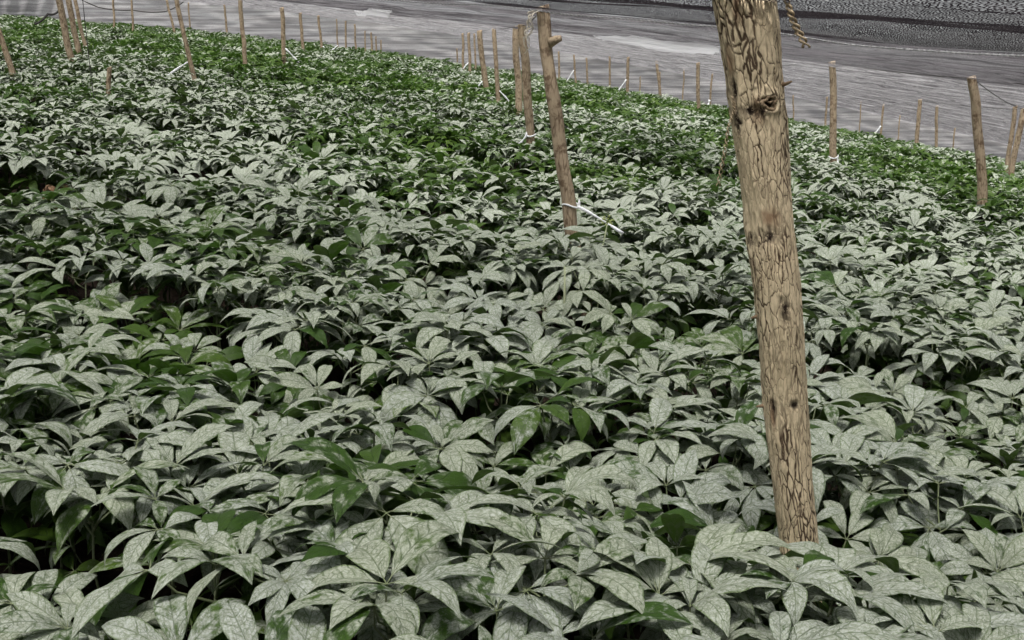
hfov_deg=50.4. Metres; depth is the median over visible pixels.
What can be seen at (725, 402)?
ginseng plant
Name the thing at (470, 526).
ginseng plant
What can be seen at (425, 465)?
ginseng plant
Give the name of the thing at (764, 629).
ginseng plant
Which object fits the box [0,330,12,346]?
ginseng plant
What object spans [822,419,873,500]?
ginseng plant
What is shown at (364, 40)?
wooden post
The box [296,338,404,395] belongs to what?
ginseng plant
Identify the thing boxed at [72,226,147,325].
ginseng plant
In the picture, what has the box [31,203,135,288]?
ginseng plant
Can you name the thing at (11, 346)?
ginseng plant
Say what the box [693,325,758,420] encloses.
ginseng plant
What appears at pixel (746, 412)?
ginseng plant
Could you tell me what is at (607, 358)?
ginseng plant
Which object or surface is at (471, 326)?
ginseng plant
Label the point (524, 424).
ginseng plant
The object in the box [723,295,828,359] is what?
ginseng plant
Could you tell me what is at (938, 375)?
ginseng plant
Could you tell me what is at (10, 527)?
ginseng plant
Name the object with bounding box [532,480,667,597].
ginseng plant
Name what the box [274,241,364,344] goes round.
ginseng plant
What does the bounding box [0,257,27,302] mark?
ginseng plant
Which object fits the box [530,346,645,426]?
ginseng plant
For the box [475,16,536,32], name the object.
support wire
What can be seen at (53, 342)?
ginseng plant
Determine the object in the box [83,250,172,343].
ginseng plant
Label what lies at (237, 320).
ginseng plant
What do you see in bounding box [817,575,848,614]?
ginseng plant
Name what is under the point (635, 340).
ginseng plant
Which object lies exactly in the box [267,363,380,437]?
ginseng plant
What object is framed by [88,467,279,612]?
ginseng plant
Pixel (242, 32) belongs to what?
wooden post
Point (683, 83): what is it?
wooden post
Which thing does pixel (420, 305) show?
ginseng plant
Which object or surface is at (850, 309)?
ginseng plant
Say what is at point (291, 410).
ginseng plant
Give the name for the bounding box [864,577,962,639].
ginseng plant
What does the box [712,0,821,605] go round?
wooden post
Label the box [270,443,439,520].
ginseng plant
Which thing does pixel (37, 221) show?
ginseng plant
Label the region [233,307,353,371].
ginseng plant
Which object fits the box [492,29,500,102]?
wooden post
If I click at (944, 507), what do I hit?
ginseng plant
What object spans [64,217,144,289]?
ginseng plant
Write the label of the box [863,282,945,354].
ginseng plant
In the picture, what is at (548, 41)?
wooden post
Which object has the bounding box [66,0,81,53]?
wooden post
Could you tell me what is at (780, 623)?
ginseng plant
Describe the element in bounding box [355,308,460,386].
ginseng plant
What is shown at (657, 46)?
shade net
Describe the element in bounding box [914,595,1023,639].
ginseng plant
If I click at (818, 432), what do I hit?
ginseng plant
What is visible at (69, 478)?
ginseng plant
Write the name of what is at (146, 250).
ginseng plant
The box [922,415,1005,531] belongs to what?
ginseng plant
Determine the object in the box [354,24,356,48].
wooden post
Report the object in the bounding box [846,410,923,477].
ginseng plant
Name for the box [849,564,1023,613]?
ginseng plant
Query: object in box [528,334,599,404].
ginseng plant
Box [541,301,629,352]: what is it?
ginseng plant
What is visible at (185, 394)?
ginseng plant
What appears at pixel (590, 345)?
ginseng plant
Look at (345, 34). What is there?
wooden post
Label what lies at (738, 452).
ginseng plant
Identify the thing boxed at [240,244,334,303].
ginseng plant
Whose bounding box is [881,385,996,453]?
ginseng plant
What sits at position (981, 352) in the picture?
ginseng plant
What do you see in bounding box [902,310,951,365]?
ginseng plant
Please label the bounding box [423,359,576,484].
ginseng plant
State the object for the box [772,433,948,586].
ginseng plant
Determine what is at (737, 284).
ginseng plant
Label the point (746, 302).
ginseng plant
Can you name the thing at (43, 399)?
ginseng plant
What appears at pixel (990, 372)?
ginseng plant
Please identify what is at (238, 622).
ginseng plant
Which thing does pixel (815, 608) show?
ginseng plant
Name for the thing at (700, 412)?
ginseng plant
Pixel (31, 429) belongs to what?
ginseng plant
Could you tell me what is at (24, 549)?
ginseng plant
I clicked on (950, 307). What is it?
ginseng plant
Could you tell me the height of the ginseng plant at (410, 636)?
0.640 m
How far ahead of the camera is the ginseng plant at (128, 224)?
4.94 m
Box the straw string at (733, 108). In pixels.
[716,96,734,185]
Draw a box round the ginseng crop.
[0,14,1023,366]
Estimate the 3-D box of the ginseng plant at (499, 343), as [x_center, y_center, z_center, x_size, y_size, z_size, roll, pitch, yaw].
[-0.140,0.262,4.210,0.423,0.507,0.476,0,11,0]
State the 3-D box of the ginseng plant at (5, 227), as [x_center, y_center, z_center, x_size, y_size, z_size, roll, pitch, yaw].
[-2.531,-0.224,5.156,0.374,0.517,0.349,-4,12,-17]
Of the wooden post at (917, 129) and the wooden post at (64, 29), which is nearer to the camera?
the wooden post at (64, 29)
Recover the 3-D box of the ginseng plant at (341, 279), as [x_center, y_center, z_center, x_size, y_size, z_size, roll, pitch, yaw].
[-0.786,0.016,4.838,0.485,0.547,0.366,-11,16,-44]
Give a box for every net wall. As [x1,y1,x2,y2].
[0,0,58,18]
[47,0,1023,162]
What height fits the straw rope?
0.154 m
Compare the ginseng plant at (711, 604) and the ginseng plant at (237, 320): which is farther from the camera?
the ginseng plant at (237, 320)
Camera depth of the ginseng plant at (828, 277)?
5.38 m
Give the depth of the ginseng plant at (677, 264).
5.37 m
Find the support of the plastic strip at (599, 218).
attached to the wooden post at (548, 41)
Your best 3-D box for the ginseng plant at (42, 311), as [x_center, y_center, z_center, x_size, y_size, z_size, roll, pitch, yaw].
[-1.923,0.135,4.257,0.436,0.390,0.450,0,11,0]
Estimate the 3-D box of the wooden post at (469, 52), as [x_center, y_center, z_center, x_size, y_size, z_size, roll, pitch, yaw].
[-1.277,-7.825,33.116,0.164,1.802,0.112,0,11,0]
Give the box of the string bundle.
[523,11,537,53]
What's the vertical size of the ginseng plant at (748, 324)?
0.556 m
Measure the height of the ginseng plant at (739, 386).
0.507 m
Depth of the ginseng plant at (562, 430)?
3.68 m
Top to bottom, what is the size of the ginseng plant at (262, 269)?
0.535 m
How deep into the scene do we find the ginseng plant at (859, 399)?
4.04 m
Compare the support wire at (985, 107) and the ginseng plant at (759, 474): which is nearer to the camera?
the ginseng plant at (759, 474)
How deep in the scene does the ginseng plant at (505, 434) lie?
3.78 m
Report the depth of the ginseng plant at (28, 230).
5.10 m
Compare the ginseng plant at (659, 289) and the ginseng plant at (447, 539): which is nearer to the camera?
the ginseng plant at (447, 539)
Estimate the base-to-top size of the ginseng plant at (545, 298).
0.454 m
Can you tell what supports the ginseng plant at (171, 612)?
on the ground
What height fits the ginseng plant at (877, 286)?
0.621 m
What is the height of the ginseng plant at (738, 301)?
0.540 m
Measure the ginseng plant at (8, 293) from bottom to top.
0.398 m
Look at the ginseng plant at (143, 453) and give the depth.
2.69 m
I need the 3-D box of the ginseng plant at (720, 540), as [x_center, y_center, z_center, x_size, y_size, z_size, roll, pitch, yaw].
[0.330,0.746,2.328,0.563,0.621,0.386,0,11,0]
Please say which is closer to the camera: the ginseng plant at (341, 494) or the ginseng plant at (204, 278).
the ginseng plant at (341, 494)
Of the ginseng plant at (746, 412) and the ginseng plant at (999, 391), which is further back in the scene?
the ginseng plant at (999, 391)
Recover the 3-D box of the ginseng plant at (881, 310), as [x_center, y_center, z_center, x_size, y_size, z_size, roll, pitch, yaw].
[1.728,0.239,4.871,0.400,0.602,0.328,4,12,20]
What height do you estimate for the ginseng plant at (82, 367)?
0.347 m
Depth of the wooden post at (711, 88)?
39.88 m
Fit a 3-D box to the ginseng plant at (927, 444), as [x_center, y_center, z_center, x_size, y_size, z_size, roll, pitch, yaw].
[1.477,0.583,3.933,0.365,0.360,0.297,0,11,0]
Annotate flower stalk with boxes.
[563,267,565,302]
[601,215,613,244]
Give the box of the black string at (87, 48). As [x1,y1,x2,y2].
[82,0,93,97]
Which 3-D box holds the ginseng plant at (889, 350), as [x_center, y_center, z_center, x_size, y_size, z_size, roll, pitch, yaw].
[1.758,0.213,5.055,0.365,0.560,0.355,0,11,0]
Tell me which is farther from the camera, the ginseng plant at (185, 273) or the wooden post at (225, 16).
the wooden post at (225, 16)
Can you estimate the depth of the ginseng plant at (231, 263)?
4.68 m
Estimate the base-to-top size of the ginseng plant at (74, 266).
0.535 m
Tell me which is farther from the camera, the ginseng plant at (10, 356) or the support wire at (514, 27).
the support wire at (514, 27)
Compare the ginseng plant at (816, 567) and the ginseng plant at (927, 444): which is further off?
the ginseng plant at (927, 444)
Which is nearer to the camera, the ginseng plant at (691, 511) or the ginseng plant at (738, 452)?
the ginseng plant at (691, 511)
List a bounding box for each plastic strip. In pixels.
[168,62,187,74]
[519,132,536,142]
[561,200,623,234]
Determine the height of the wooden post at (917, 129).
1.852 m
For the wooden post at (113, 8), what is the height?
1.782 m
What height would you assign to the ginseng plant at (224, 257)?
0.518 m
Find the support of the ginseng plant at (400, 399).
on the ground
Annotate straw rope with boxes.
[783,0,810,47]
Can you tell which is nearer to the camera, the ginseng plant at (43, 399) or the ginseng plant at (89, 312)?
the ginseng plant at (43, 399)
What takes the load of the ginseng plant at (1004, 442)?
on the ground
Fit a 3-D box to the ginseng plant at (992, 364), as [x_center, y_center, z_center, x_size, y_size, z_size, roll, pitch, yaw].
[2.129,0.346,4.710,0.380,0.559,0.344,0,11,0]
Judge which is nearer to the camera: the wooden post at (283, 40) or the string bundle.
the string bundle
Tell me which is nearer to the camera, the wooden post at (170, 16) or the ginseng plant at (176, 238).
the ginseng plant at (176, 238)
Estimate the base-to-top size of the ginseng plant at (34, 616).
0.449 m
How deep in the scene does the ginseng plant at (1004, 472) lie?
3.51 m
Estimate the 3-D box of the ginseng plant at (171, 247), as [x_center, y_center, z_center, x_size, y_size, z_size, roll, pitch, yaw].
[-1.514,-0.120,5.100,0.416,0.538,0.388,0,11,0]
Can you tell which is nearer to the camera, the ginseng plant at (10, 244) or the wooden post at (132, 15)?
the ginseng plant at (10, 244)
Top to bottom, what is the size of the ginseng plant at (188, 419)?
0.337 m
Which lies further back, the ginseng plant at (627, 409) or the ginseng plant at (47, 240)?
the ginseng plant at (47, 240)
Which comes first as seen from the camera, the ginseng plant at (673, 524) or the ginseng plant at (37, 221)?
the ginseng plant at (673, 524)
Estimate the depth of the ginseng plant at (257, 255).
5.07 m
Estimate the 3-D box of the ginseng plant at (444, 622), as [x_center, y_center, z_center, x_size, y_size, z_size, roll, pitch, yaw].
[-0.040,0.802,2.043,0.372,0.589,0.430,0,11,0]
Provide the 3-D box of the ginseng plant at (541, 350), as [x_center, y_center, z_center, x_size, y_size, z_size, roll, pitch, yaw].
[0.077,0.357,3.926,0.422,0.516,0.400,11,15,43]
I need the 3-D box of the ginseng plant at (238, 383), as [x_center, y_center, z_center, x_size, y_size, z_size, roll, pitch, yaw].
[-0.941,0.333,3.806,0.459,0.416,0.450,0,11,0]
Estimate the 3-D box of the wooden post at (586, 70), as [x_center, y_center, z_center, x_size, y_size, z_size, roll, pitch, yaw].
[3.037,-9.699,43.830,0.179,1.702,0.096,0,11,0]
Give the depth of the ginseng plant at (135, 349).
4.36 m
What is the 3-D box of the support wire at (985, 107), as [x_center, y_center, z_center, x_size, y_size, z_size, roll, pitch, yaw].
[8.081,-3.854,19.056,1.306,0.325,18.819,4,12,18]
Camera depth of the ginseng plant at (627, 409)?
4.39 m
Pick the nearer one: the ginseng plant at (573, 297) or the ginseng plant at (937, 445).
the ginseng plant at (937, 445)
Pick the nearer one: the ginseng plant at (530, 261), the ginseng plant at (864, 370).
the ginseng plant at (864, 370)
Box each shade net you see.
[168,0,1023,148]
[187,0,1023,115]
[223,0,1023,98]
[270,0,1023,87]
[437,0,1023,51]
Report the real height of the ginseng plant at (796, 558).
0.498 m
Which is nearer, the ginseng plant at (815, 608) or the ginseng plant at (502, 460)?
the ginseng plant at (815, 608)
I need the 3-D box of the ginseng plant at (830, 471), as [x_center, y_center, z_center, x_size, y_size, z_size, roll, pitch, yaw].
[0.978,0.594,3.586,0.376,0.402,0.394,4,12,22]
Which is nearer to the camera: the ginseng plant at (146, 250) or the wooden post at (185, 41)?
the ginseng plant at (146, 250)
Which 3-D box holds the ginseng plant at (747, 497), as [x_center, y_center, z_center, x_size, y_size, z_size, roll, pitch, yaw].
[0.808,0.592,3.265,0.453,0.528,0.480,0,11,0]
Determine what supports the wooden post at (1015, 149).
on the ground
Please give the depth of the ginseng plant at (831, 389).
4.35 m
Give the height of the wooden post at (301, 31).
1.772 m
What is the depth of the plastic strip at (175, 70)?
16.14 m
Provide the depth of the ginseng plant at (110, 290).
4.40 m
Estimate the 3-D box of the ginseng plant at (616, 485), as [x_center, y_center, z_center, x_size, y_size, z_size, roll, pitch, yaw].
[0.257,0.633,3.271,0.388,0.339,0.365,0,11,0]
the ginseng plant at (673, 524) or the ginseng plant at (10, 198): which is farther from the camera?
the ginseng plant at (10, 198)
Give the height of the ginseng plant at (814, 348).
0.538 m
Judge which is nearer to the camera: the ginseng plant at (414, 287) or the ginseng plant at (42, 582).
the ginseng plant at (42, 582)
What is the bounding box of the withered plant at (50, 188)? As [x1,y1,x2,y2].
[42,184,77,209]
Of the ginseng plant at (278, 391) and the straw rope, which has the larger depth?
the ginseng plant at (278, 391)
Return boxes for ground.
[0,50,1023,639]
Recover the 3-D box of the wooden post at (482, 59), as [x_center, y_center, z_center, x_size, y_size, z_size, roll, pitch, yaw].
[-0.567,-5.129,22.735,0.319,1.812,0.132,0,11,0]
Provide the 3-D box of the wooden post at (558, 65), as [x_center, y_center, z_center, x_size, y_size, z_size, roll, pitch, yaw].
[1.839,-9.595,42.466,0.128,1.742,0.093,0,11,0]
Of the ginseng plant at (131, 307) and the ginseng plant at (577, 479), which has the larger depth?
the ginseng plant at (131, 307)
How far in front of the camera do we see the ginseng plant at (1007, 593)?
2.54 m
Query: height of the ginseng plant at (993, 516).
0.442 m
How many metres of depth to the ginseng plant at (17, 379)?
3.03 m
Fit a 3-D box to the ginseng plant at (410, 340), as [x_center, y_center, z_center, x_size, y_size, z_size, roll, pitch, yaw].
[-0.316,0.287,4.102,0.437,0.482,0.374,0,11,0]
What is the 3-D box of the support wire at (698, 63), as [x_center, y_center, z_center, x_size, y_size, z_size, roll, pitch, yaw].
[4.243,-6.492,26.978,0.742,1.218,26.178,0,11,-1]
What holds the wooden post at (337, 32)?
on the ground
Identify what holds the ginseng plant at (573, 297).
on the ground
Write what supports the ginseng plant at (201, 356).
on the ground
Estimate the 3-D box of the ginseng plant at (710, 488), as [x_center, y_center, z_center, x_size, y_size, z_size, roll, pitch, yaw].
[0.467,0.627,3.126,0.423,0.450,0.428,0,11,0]
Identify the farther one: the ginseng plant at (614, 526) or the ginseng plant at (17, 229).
the ginseng plant at (17, 229)
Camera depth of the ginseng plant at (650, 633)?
2.30 m
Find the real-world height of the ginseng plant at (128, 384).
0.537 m
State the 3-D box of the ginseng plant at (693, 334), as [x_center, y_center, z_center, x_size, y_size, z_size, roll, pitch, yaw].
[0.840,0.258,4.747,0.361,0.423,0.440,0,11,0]
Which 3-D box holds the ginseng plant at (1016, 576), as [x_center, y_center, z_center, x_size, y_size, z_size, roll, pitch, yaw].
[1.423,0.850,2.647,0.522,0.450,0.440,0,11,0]
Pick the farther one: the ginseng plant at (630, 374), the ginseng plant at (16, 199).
the ginseng plant at (16, 199)
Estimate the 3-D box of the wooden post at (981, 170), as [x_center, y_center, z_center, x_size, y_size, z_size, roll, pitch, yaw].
[4.593,-1.434,10.661,0.418,1.882,0.105,0,11,0]
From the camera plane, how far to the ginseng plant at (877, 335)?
4.60 m
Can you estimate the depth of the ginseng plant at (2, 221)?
5.37 m
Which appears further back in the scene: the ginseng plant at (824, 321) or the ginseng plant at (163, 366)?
the ginseng plant at (824, 321)
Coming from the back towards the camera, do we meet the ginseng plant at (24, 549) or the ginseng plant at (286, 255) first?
the ginseng plant at (286, 255)
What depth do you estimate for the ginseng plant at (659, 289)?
5.25 m
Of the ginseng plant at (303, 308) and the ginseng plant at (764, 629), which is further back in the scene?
the ginseng plant at (303, 308)
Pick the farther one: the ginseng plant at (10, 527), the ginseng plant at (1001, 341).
the ginseng plant at (1001, 341)
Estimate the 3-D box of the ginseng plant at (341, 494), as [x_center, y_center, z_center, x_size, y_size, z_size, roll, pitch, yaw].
[-0.236,0.629,2.397,0.556,0.705,0.466,0,11,0]
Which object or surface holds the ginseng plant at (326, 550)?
on the ground
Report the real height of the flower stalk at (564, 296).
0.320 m
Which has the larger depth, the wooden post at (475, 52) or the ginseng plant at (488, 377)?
the wooden post at (475, 52)
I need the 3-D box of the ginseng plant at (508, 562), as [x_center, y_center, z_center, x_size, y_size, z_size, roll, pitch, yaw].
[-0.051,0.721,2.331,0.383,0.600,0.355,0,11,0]
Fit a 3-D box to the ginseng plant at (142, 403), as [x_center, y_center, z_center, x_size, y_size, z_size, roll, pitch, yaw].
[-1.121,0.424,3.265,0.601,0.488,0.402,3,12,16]
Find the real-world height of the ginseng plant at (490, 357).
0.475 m
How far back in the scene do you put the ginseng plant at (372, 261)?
5.37 m
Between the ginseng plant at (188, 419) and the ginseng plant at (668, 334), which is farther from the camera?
the ginseng plant at (668, 334)
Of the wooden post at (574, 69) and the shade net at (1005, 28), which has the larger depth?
the wooden post at (574, 69)
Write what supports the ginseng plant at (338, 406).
on the ground
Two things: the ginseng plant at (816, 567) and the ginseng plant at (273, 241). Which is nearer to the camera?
the ginseng plant at (816, 567)
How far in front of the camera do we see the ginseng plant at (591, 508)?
2.93 m
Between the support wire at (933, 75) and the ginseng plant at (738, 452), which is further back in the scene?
the support wire at (933, 75)
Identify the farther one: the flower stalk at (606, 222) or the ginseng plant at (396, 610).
the flower stalk at (606, 222)
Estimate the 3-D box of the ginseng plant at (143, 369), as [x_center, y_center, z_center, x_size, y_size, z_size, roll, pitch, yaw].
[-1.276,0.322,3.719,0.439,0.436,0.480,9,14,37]
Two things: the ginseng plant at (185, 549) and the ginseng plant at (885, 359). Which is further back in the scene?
the ginseng plant at (885, 359)
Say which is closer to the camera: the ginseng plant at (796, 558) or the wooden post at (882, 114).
the ginseng plant at (796, 558)
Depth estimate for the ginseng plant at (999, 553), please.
2.75 m
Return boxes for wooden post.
[0,28,17,82]
[56,0,73,67]
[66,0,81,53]
[73,0,86,48]
[106,66,111,114]
[112,0,114,27]
[130,0,133,30]
[166,0,175,32]
[174,0,196,81]
[188,2,190,29]
[223,5,227,33]
[238,0,247,63]
[280,7,285,64]
[299,12,304,50]
[317,15,322,47]
[336,19,338,46]
[345,21,346,47]
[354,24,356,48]
[364,31,365,51]
[370,32,372,50]
[461,33,464,69]
[467,32,471,70]
[473,34,476,70]
[477,30,488,87]
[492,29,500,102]
[512,28,521,115]
[518,24,535,170]
[537,6,592,322]
[558,52,559,79]
[573,55,576,82]
[585,58,588,83]
[609,56,610,86]
[626,57,629,91]
[655,63,661,95]
[682,69,684,99]
[696,62,700,108]
[709,74,712,104]
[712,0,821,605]
[792,95,793,119]
[824,97,827,125]
[828,60,836,162]
[859,102,860,131]
[880,104,884,134]
[897,115,900,139]
[914,99,921,144]
[935,105,937,147]
[952,128,955,147]
[967,76,987,225]
[1004,106,1017,172]
[1008,108,1023,174]
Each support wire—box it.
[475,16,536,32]
[612,57,810,65]
[840,64,1023,84]
[922,82,1023,109]
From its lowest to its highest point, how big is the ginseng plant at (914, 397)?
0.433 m
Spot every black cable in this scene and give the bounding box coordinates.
[34,11,57,24]
[83,0,182,12]
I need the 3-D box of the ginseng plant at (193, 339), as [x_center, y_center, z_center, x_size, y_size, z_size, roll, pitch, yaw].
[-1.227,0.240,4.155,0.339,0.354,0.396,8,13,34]
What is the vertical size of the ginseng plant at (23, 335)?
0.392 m
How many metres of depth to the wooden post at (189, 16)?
45.00 m
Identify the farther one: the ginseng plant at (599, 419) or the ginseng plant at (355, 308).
the ginseng plant at (355, 308)
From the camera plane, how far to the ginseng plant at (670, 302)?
5.14 m
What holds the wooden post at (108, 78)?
on the ground
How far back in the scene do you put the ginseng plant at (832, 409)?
3.73 m
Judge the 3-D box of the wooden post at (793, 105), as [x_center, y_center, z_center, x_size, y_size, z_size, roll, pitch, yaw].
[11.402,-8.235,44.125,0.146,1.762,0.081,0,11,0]
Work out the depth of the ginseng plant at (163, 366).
3.66 m
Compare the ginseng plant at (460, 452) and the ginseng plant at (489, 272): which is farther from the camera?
the ginseng plant at (489, 272)
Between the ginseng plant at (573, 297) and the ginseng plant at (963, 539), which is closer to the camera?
the ginseng plant at (963, 539)
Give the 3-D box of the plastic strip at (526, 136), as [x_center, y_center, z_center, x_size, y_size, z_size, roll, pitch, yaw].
[0.148,-1.915,11.618,0.228,0.191,0.125,0,11,0]
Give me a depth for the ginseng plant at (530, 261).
5.42 m
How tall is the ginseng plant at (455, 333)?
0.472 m
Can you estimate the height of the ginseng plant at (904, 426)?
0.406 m
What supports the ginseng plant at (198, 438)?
on the ground
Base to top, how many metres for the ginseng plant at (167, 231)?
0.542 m
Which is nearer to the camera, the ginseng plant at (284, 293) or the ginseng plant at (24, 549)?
the ginseng plant at (24, 549)
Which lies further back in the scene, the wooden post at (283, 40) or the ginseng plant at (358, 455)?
the wooden post at (283, 40)
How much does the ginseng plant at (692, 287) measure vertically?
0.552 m
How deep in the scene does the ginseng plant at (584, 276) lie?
5.27 m
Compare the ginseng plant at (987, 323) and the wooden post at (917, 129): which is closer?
the ginseng plant at (987, 323)
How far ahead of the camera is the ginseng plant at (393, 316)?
4.81 m
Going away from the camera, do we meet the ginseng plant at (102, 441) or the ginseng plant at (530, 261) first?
the ginseng plant at (102, 441)
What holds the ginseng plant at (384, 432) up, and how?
on the ground
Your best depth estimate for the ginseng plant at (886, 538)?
2.88 m
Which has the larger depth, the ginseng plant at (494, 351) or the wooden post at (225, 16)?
the wooden post at (225, 16)
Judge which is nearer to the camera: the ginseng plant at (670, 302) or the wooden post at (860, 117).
the ginseng plant at (670, 302)
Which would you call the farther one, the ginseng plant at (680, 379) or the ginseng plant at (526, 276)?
the ginseng plant at (526, 276)
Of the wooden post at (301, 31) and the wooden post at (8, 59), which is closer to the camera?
the wooden post at (8, 59)
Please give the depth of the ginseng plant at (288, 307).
4.39 m
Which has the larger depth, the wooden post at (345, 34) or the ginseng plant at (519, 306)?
the wooden post at (345, 34)
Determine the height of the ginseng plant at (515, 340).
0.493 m
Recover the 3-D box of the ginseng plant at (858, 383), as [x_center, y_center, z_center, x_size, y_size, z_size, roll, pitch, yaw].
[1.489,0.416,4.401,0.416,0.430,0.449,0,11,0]
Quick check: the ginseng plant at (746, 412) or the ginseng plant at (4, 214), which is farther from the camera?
the ginseng plant at (4, 214)
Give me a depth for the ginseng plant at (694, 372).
4.38 m
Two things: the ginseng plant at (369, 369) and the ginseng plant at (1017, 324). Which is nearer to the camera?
the ginseng plant at (369, 369)
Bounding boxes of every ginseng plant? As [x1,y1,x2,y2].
[0,194,54,271]
[0,195,30,242]
[0,200,93,287]
[0,205,23,232]
[0,218,7,232]
[0,223,13,234]
[0,224,49,312]
[0,235,78,313]
[0,239,24,277]
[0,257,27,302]
[0,269,18,313]
[0,280,78,336]
[0,302,77,366]
[0,312,22,337]
[0,327,14,341]
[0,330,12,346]
[0,335,54,412]
[0,337,41,384]
[0,338,112,422]
[0,347,112,455]
[0,359,81,436]
[0,367,88,508]
[0,384,78,570]
[0,418,69,573]
[0,420,200,568]
[0,445,138,568]
[0,451,191,595]
[0,537,39,578]
[0,569,143,639]
[0,588,185,639]
[1,225,67,304]
[3,234,91,311]
[4,329,145,455]
[5,332,61,366]
[6,333,121,415]
[9,323,124,401]
[10,243,149,305]
[10,426,144,572]
[23,229,110,297]
[23,289,128,336]
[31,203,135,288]
[36,365,116,415]
[46,282,139,370]
[47,371,182,530]
[54,368,229,493]
[60,353,196,434]
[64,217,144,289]
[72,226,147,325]
[72,509,310,639]
[79,398,230,559]
[82,295,173,369]
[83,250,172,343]
[84,423,260,593]
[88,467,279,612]
[92,218,181,317]
[101,594,245,639]
[104,243,190,331]
[110,227,199,292]
[114,346,236,429]
[117,304,227,369]
[123,374,238,504]
[129,258,228,334]
[129,261,266,364]
[134,359,234,438]
[134,423,267,512]
[135,356,182,429]
[140,240,221,348]
[140,333,243,392]
[144,221,194,302]
[151,431,315,611]
[154,480,318,611]
[163,259,259,348]
[166,278,252,346]
[171,205,248,305]
[173,400,284,553]
[174,412,222,465]
[175,362,303,416]
[178,233,266,346]
[185,521,373,635]
[189,241,284,343]
[198,252,310,308]
[199,413,337,542]
[210,290,342,348]
[212,263,286,379]
[216,335,295,423]
[217,397,337,509]
[218,602,326,639]
[232,239,284,306]
[232,275,315,345]
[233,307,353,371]
[239,518,426,639]
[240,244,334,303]
[243,276,318,370]
[245,348,333,410]
[246,444,376,545]
[247,249,312,307]
[248,466,424,639]
[262,284,352,345]
[263,249,338,348]
[266,421,369,473]
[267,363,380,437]
[270,286,353,376]
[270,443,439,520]
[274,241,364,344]
[277,520,494,639]
[279,398,381,470]
[281,437,508,590]
[287,264,377,377]
[295,289,390,395]
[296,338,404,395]
[306,449,366,480]
[308,273,419,373]
[312,271,389,365]
[314,293,401,379]
[316,414,428,471]
[320,255,395,318]
[328,450,483,563]
[329,275,416,354]
[342,357,449,429]
[353,383,460,471]
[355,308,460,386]
[357,289,447,384]
[371,333,456,419]
[373,336,497,443]
[374,331,485,421]
[378,248,464,318]
[381,311,442,381]
[390,633,428,639]
[395,291,505,414]
[401,417,493,493]
[406,484,457,550]
[409,536,568,633]
[413,485,518,639]
[415,464,581,639]
[418,565,539,639]
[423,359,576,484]
[428,327,530,416]
[428,441,534,493]
[430,313,483,412]
[435,261,511,315]
[441,282,540,335]
[441,314,532,398]
[444,515,655,639]
[449,514,531,579]
[463,359,543,457]
[469,464,637,636]
[470,241,543,325]
[473,340,590,446]
[480,345,574,404]
[481,515,613,595]
[484,252,556,318]
[485,591,692,639]
[486,377,617,485]
[494,335,585,443]
[494,441,606,535]
[500,281,576,354]
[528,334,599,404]
[529,386,621,444]
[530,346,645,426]
[530,386,643,502]
[531,502,635,638]
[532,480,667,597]
[535,344,639,459]
[537,246,615,325]
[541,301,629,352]
[548,478,652,522]
[550,337,644,444]
[550,523,701,638]
[561,275,634,329]
[566,536,784,639]
[570,523,795,639]
[575,332,672,432]
[579,290,668,363]
[580,247,644,330]
[589,398,715,512]
[590,364,684,453]
[593,346,708,452]
[603,513,734,610]
[604,249,696,321]
[608,269,689,350]
[610,449,748,551]
[611,280,691,350]
[613,360,697,431]
[617,395,725,488]
[619,327,689,400]
[624,262,712,336]
[628,611,899,639]
[639,340,741,451]
[639,554,836,639]
[647,480,774,610]
[656,401,768,510]
[659,409,764,496]
[668,396,756,490]
[673,327,746,394]
[683,307,756,364]
[685,365,755,455]
[689,367,761,461]
[689,391,755,472]
[689,550,868,631]
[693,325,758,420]
[701,396,814,485]
[703,360,812,400]
[704,415,831,515]
[706,422,869,542]
[715,269,753,364]
[715,308,824,366]
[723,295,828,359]
[726,398,811,477]
[728,546,840,611]
[730,282,811,310]
[734,294,810,358]
[734,354,851,437]
[735,611,792,639]
[738,424,881,545]
[739,494,955,614]
[755,541,950,632]
[765,392,890,489]
[765,454,870,542]
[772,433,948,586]
[801,270,886,348]
[802,298,829,346]
[803,314,861,389]
[804,321,863,362]
[806,296,891,400]
[807,363,895,439]
[808,393,858,434]
[808,601,833,624]
[810,321,923,406]
[813,280,924,350]
[813,304,903,414]
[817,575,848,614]
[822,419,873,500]
[828,440,979,545]
[833,410,949,531]
[835,605,933,639]
[837,369,942,432]
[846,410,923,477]
[849,423,926,493]
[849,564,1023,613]
[853,579,1023,639]
[855,302,944,382]
[856,537,979,603]
[859,458,1016,588]
[860,309,930,393]
[860,310,941,411]
[862,424,977,530]
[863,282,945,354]
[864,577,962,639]
[868,354,896,380]
[870,384,952,444]
[877,438,975,504]
[881,330,976,412]
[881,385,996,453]
[887,315,983,389]
[897,449,1023,546]
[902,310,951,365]
[903,295,987,404]
[913,472,1023,589]
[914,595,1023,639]
[915,323,1023,426]
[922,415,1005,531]
[934,316,1019,389]
[935,528,1023,612]
[938,312,977,362]
[944,329,1012,388]
[951,442,1023,519]
[952,289,1023,392]
[953,327,1023,449]
[956,479,1023,604]
[957,326,1023,388]
[963,463,1023,533]
[964,376,1023,474]
[965,332,1023,447]
[969,423,1023,466]
[984,579,1023,630]
[989,410,1023,467]
[991,506,1018,532]
[991,569,1023,591]
[992,321,1023,364]
[994,471,1023,524]
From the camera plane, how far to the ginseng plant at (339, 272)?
5.12 m
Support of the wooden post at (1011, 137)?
on the ground
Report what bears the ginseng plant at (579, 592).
on the ground
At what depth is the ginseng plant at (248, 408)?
3.21 m
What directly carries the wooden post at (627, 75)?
on the ground
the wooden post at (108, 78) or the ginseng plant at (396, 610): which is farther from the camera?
the wooden post at (108, 78)
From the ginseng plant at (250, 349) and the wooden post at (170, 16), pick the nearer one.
the ginseng plant at (250, 349)
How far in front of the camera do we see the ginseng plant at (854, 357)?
4.75 m

